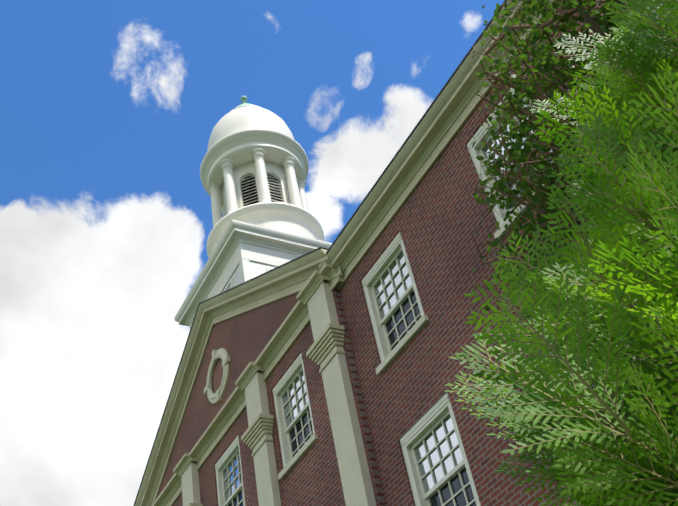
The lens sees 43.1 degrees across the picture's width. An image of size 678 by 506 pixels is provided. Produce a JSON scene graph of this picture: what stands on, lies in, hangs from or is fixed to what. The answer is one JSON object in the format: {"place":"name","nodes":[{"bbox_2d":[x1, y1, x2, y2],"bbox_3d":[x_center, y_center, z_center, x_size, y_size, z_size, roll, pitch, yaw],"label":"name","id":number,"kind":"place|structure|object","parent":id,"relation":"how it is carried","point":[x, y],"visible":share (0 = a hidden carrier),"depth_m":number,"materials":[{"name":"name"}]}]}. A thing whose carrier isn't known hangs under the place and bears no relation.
{"place":"outdoors","nodes":[
{"label":"outdoors","id":0,"kind":"place"},
{"bbox_2d":[222,261,276,291],"bbox_3d":[-1.381,2.564,21.159,3.320,3.750,3.320,13,-47,-27],"label":"recessed panel","id":1,"kind":"object","parent":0,"point":[257,269],"depth_m":20.37,"materials":[{"name":"white paint"}]},
{"bbox_2d":[0,0,503,505],"label":"sky","id":2,"kind":"structure","parent":0,"point":[110,110],"materials":[{"name":"blue"}]},
{"bbox_2d":[172,0,672,505],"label":"brick walls","id":3,"kind":"structure","parent":0,"point":[438,218],"depth_m":13.06,"materials":[{"name":"red brick"}]},
{"bbox_2d":[133,247,341,505],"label":"pediment cornice","id":4,"kind":"structure","parent":3,"relation":"on","point":[289,278],"depth_m":21.00,"materials":[{"name":"wood"}]},
{"bbox_2d":[157,292,298,496],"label":"pediment wall","id":5,"kind":"structure","parent":4,"relation":"attached to","point":[243,339],"depth_m":19.64,"materials":[{"name":"red brick"}]},
{"bbox_2d":[204,348,230,403],"bbox_3d":[-2.800,2.830,19.792,0.130,1.380,1.380,13,-47,-27],"label":"window frame","id":6,"kind":"object","parent":5,"relation":"attached to","point":[224,356],"visible":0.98,"depth_m":19.64,"materials":[{"name":"stone"}]},
{"bbox_2d":[173,270,375,505],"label":"pilasters","id":7,"kind":"object","parent":3,"relation":"attached to","point":[325,352],"visible":0.96,"depth_m":15.39,"materials":[{"name":"stone"}]},
{"bbox_2d":[152,0,556,505],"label":"stone cornice","id":8,"kind":"structure","parent":3,"relation":"attached to","point":[447,116],"depth_m":14.53,"materials":[{"name":"beige stone"}]},
{"bbox_2d":[326,0,506,253],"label":"roof","id":9,"kind":"structure","parent":3,"relation":"on","point":[421,119],"depth_m":13.73,"materials":[{"name":"grey stone"}]},
{"bbox_2d":[174,219,331,328],"bbox_3d":[-1.416,2.409,21.296,3.970,4.170,3.970,13,-47,-27],"label":"tower base","id":10,"kind":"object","parent":9,"relation":"on","point":[241,244],"depth_m":21.03,"materials":[{"name":"white paint"}]},
{"bbox_2d":[200,105,323,257],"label":"cupola dome","id":11,"kind":"structure","parent":10,"relation":"on","point":[239,135],"depth_m":24.41,"materials":[{"name":"white paint"}]},
{"bbox_2d":[237,96,252,106],"bbox_3d":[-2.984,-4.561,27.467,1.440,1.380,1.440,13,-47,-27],"label":"finial","id":12,"kind":"object","parent":11,"relation":"on","point":[243,99],"visible":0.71,"depth_m":27.71,"materials":[{"name":"metal"}]},
{"bbox_2d":[222,160,290,215],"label":"wall","id":13,"kind":"structure","parent":11,"relation":"attached to","point":[246,183],"depth_m":24.13,"materials":[{"name":"white paint"}]},
{"bbox_2d":[208,148,309,226],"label":"columns","id":14,"kind":"structure","parent":11,"relation":"attached to","point":[297,194],"depth_m":23.98,"materials":[{"name":"white paint"}]},
{"bbox_2d":[215,88,639,505],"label":"windows","id":15,"kind":"structure","parent":3,"relation":"attached to","point":[437,464],"depth_m":13.78,"materials":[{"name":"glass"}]},
{"label":"ground","id":16,"kind":"structure","parent":0,"visible":0},
{"bbox_2d":[445,0,677,505],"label":"arborvitae tree","id":17,"kind":"object","parent":16,"relation":"on","point":[610,306],"visible":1,"depth_m":2.66,"materials":[{"name":"green plant"}]},
{"bbox_2d":[460,0,672,341],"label":"broadleaf tree","id":18,"kind":"object","parent":16,"relation":"on","point":[555,79],"visible":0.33,"depth_m":8.09,"materials":[{"name":"green plant"}]}
]}

